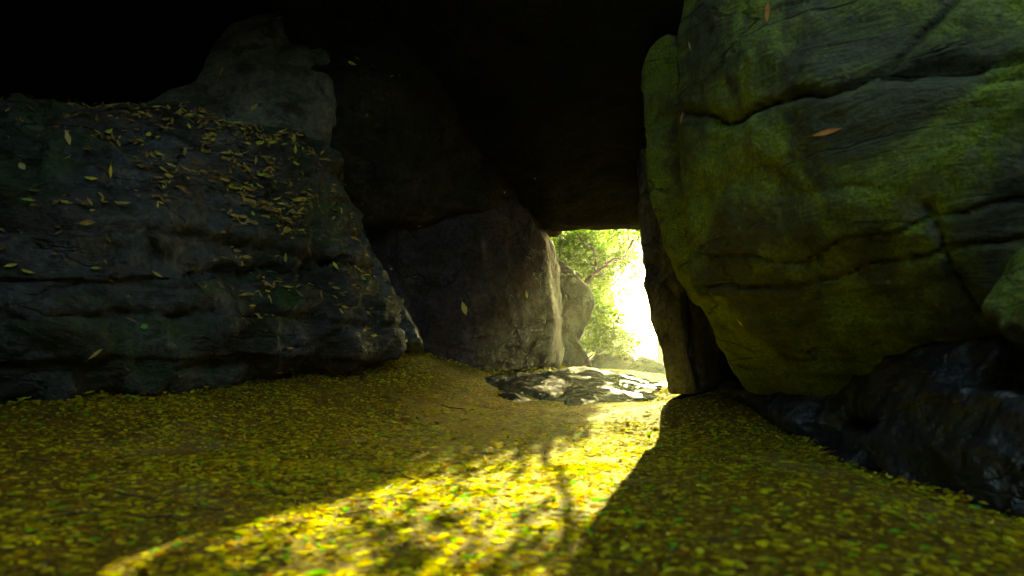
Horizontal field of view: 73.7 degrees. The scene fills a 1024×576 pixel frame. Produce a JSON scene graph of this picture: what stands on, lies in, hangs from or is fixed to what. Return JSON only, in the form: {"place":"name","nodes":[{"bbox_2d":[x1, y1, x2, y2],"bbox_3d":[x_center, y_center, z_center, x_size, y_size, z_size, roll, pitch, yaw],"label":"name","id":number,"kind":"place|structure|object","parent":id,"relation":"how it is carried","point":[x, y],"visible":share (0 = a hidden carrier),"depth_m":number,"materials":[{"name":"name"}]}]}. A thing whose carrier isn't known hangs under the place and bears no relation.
{"place":"outdoors","nodes":[
{"label":"outdoors","id":0,"kind":"place"},
{"bbox_2d":[0,353,1023,575],"bbox_3d":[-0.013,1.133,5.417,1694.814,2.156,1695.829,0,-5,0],"label":"ground","id":1,"kind":"structure","parent":0,"point":[688,561],"depth_m":2.70,"materials":[{"name":"yellow plant"}]},
{"bbox_2d":[0,93,406,402],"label":"rock ledge","id":2,"kind":"object","parent":1,"relation":"on","point":[63,323],"visible":0.86,"depth_m":4.85,"materials":[{"name":"grey stone"}]},
{"bbox_2d":[18,163,24,168],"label":"fallen leaf","id":3,"kind":"object","parent":2,"relation":"on","point":[21,165],"visible":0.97,"depth_m":4.56,"materials":[{"name":"yellow plant"}]},
{"bbox_2d":[65,129,70,144],"bbox_3d":[-3.054,-1.047,4.693,0.008,0.126,0.044,-4,-6,38],"label":"fallen leaf","id":4,"kind":"object","parent":2,"relation":"on","point":[67,137],"visible":1,"depth_m":4.69,"materials":[{"name":"yellow plant"}]},
{"bbox_2d":[74,220,94,224],"bbox_3d":[-2.639,-0.406,4.220,0.033,0.032,0.109,-4,-6,38],"label":"fallen leaf","id":5,"kind":"object","parent":2,"relation":"on","point":[86,222],"visible":1,"depth_m":4.23,"materials":[{"name":"yellow plant"}]},
{"bbox_2d":[89,349,101,358],"bbox_3d":[-2.580,0.417,4.209,0.090,0.084,0.019,4,-6,-38],"label":"fallen leaf","id":6,"kind":"object","parent":2,"relation":"on","point":[95,353],"visible":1,"depth_m":4.22,"materials":[{"name":"brown plant"}]},
{"bbox_2d":[109,165,111,177],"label":"fallen leaf","id":7,"kind":"object","parent":2,"relation":"on","point":[110,171],"visible":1,"depth_m":4.56,"materials":[{"name":"yellow plant"}]},
{"bbox_2d":[138,323,147,328],"bbox_3d":[-2.426,0.253,4.492,0.060,0.038,0.005,4,-6,-37],"label":"fallen leaf","id":8,"kind":"object","parent":2,"relation":"on","point":[144,326],"visible":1,"depth_m":4.49,"materials":[{"name":"green plant"}]},
{"bbox_2d":[0,94,407,370],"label":"leaf litter","id":9,"kind":"object","parent":2,"relation":"on","point":[194,116],"visible":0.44,"depth_m":5.49,"materials":[{"name":"yellow plant"}]},
{"bbox_2d":[140,13,336,144],"bbox_3d":[-2.889,-1.580,7.299,2.638,2.424,2.856,0,-5,0],"label":"boulder","id":10,"kind":"object","parent":2,"relation":"on","point":[264,61],"visible":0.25,"depth_m":6.51,"materials":[{"name":"grey stone"}]},
{"bbox_2d":[269,0,561,238],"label":"rock wall","id":11,"kind":"structure","parent":2,"relation":"on","point":[409,149],"depth_m":7.05,"materials":[{"name":"grey stone"}]},
{"bbox_2d":[348,0,399,116],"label":"leaf litter","id":12,"kind":"object","parent":11,"relation":"on","point":[352,63],"visible":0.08,"depth_m":6.79,"materials":[{"name":"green plant"}]},
{"bbox_2d":[0,353,420,410],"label":"leaf litter","id":13,"kind":"object","parent":1,"relation":"on","point":[363,370],"visible":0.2,"depth_m":5.04,"materials":[{"name":"yellow plant"}]},
{"bbox_2d":[360,230,424,353],"bbox_3d":[-1.409,0.187,7.404,1.005,1.505,1.250,0,-5,0],"label":"rock wedge","id":14,"kind":"object","parent":1,"relation":"on","point":[408,326],"visible":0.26,"depth_m":6.88,"materials":[{"name":"grey stone"}]},
{"bbox_2d":[369,198,564,371],"bbox_3d":[-0.590,-0.008,9.068,3.023,2.515,2.168,2,-6,-26],"label":"boulder","id":15,"kind":"object","parent":1,"relation":"on","point":[491,268],"visible":0.68,"depth_m":8.08,"materials":[{"name":"grey stone"}]},
{"bbox_2d":[461,299,466,314],"bbox_3d":[-0.562,0.217,7.954,0.090,0.204,0.024,3,-6,-34],"label":"fallen leaf","id":16,"kind":"object","parent":15,"relation":"attached to","point":[463,307],"visible":1,"depth_m":7.96,"materials":[{"name":"plant"}]},
{"bbox_2d":[424,351,565,374],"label":"leaf litter","id":17,"kind":"object","parent":1,"relation":"on","point":[500,370],"visible":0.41,"depth_m":8.15,"materials":[{"name":"yellow plant"}]},
{"bbox_2d":[0,363,999,575],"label":"twigs","id":18,"kind":"object","parent":1,"relation":"on","point":[85,511],"visible":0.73,"depth_m":2.39,"materials":[{"name":"brown wood"}]},
{"bbox_2d":[497,392,531,401],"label":"flat stone","id":19,"kind":"object","parent":1,"relation":"on","point":[513,396],"visible":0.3,"depth_m":6.70,"materials":[{"name":"grey stone"}]},
{"bbox_2d":[484,366,666,401],"bbox_3d":[0.629,1.096,7.434,2.401,0.474,1.544,0,-5,0],"label":"flat stone","id":20,"kind":"object","parent":1,"relation":"on","point":[573,382],"visible":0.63,"depth_m":7.16,"materials":[{"name":"grey stone"}]},
{"bbox_2d":[558,259,594,367],"bbox_3d":[0.547,0.367,10.839,1.490,2.093,1.604,0,-5,0],"label":"boulder","id":21,"kind":"object","parent":1,"relation":"on","point":[577,302],"visible":0.34,"depth_m":10.32,"materials":[{"name":"grey stone"}]},
{"bbox_2d":[564,396,597,405],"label":"flat stone","id":22,"kind":"object","parent":1,"relation":"on","point":[585,400],"visible":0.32,"depth_m":6.64,"materials":[{"name":"grey stone"}]},
{"bbox_2d":[550,230,627,292],"bbox_3d":[0.325,-0.787,17.695,5.444,6.472,5.432,0,-5,0],"label":"tree","id":23,"kind":"object","parent":1,"relation":"on","point":[604,283],"visible":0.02,"depth_m":17.45,"materials":[{"name":"green plant"}]},
{"bbox_2d":[549,229,640,323],"bbox_3d":[2.200,-0.471,19.975,4.474,6.260,3.831,0,-5,0],"label":"tree","id":24,"kind":"object","parent":1,"relation":"on","point":[629,240],"visible":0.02,"depth_m":19.50,"materials":[{"name":"green plant"}]},
{"bbox_2d":[550,229,641,347],"bbox_3d":[1.790,0.123,12.357,2.238,3.712,3.667,0,-5,0],"label":"slender tree","id":25,"kind":"object","parent":1,"relation":"on","point":[585,242],"visible":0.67,"depth_m":13.12,"materials":[{"name":"green plant"}]},
{"bbox_2d":[553,229,639,301],"bbox_3d":[1.628,0.089,13.806,1.916,4.045,0.989,0,-5,6],"label":"young tree","id":26,"kind":"object","parent":1,"relation":"on","point":[624,264],"visible":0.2,"depth_m":13.81,"materials":[{"name":"green plant"}]},
{"bbox_2d":[572,229,635,336],"bbox_3d":[1.667,0.151,25.415,5.698,5.960,4.926,-3,-6,28],"label":"tree","id":27,"kind":"object","parent":1,"relation":"on","point":[614,297],"visible":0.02,"depth_m":25.06,"materials":[{"name":"green plant"}]},
{"bbox_2d":[590,351,634,369],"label":"rock","id":28,"kind":"object","parent":1,"relation":"on","point":[609,362],"visible":0.26,"depth_m":12.18,"materials":[{"name":"beige stone"}]},
{"bbox_2d":[579,297,653,359],"bbox_3d":[1.643,1.068,12.423,1.770,1.863,1.171,4,-6,-38],"label":"bush","id":29,"kind":"object","parent":1,"relation":"on","point":[598,345],"visible":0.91,"depth_m":12.35,"materials":[{"name":"green plant"}]},
{"bbox_2d":[617,230,663,364],"bbox_3d":[6.009,-0.083,32.492,4.581,7.663,3.294,-1,-5,9],"label":"tree","id":30,"kind":"object","parent":1,"relation":"on","point":[635,273],"visible":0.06,"depth_m":32.29,"materials":[{"name":"green plant"}]},
{"bbox_2d":[625,356,665,374],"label":"rock","id":31,"kind":"object","parent":1,"relation":"on","point":[644,364],"visible":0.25,"depth_m":11.53,"materials":[{"name":"beige stone"}]},
{"bbox_2d":[637,148,739,393],"bbox_3d":[2.095,-0.345,7.413,1.395,2.882,2.250,-1,-5,17],"label":"leaning rock","id":32,"kind":"object","parent":1,"relation":"on","point":[695,361],"visible":0.37,"depth_m":6.47,"materials":[{"name":"grey stone"}]},
{"bbox_2d":[669,390,711,400],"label":"flat stone","id":33,"kind":"object","parent":1,"relation":"on","point":[682,396],"visible":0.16,"depth_m":6.45,"materials":[{"name":"grey stone"}]},
{"bbox_2d":[697,387,820,447],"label":"leaf litter","id":34,"kind":"object","parent":1,"relation":"on","point":[720,392],"visible":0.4,"depth_m":5.12,"materials":[{"name":"yellow plant"}]},
{"bbox_2d":[718,380,872,438],"bbox_3d":[2.109,0.906,5.259,0.713,0.497,1.890,0,-5,0],"label":"wet rock","id":35,"kind":"object","parent":1,"relation":"on","point":[807,416],"visible":0.34,"depth_m":4.64,"materials":[{"name":"grey stone"}]},
{"bbox_2d":[835,335,1016,424],"bbox_3d":[2.367,0.519,4.221,0.516,0.710,1.640,0,-5,0],"label":"wet rock","id":36,"kind":"object","parent":35,"relation":"on","point":[986,363],"visible":0.38,"depth_m":3.73,"materials":[{"name":"grey stone"}]},
{"bbox_2d":[768,426,885,476],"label":"leaf litter","id":37,"kind":"object","parent":1,"relation":"on","point":[806,439],"visible":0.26,"depth_m":4.21,"materials":[{"name":"yellow plant"}]},
{"bbox_2d":[641,0,1023,395],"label":"boulder","id":38,"kind":"object","parent":1,"relation":"on","point":[887,219],"visible":0.87,"depth_m":3.66,"materials":[{"name":"green stone"}]},
{"bbox_2d":[765,2,769,21],"bbox_3d":[1.447,-1.549,3.868,0.009,0.150,0.030,3,-6,-30],"label":"fallen leaf","id":39,"kind":"object","parent":38,"relation":"attached to","point":[767,11],"visible":1,"depth_m":3.87,"materials":[{"name":"brown plant"}]},
{"bbox_2d":[804,128,840,137],"bbox_3d":[1.597,-0.798,3.514,0.197,0.030,0.008,-5,-7,45],"label":"fallen leaf","id":40,"kind":"object","parent":38,"relation":"on","point":[826,132],"visible":1,"depth_m":3.50,"materials":[{"name":"brown plant"}]},
{"bbox_2d":[981,248,1023,349],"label":"mossy rock","id":41,"kind":"object","parent":38,"relation":"on","point":[1002,307],"visible":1,"depth_m":3.06,"materials":[{"name":"green stone"}]},
{"bbox_2d":[808,425,882,474],"bbox_3d":[2.106,1.041,4.324,0.425,0.373,1.163,0,-5,0],"label":"wet rock","id":42,"kind":"object","parent":1,"relation":"on","point":[845,444],"visible":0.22,"depth_m":4.17,"materials":[{"name":"grey stone"}]},
{"bbox_2d":[853,469,1023,521],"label":"leaf litter","id":43,"kind":"object","parent":1,"relation":"on","point":[947,491],"visible":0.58,"depth_m":2.94,"materials":[{"name":"yellow plant"}]},
{"bbox_2d":[860,382,1023,520],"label":"wet rock","id":44,"kind":"object","parent":1,"relation":"on","point":[969,441],"visible":0.81,"depth_m":3.03,"materials":[{"name":"grey stone"}]},
{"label":"boulder","id":45,"kind":"object","parent":1,"relation":"on","visible":0},
{"bbox_2d":[140,0,683,231],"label":"cave roof","id":46,"kind":"structure","parent":45,"relation":"on","point":[546,97],"depth_m":6.59,"materials":[{"name":"black stone"}]},
{"bbox_2d":[580,261,657,361],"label":"hillside","id":47,"kind":"structure","parent":0,"point":[649,351],"depth_m":47.21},
{"bbox_2d":[612,244,656,344],"label":"sky","id":48,"kind":"structure","parent":0,"point":[640,300],"materials":[{"name":"white"}]}
]}

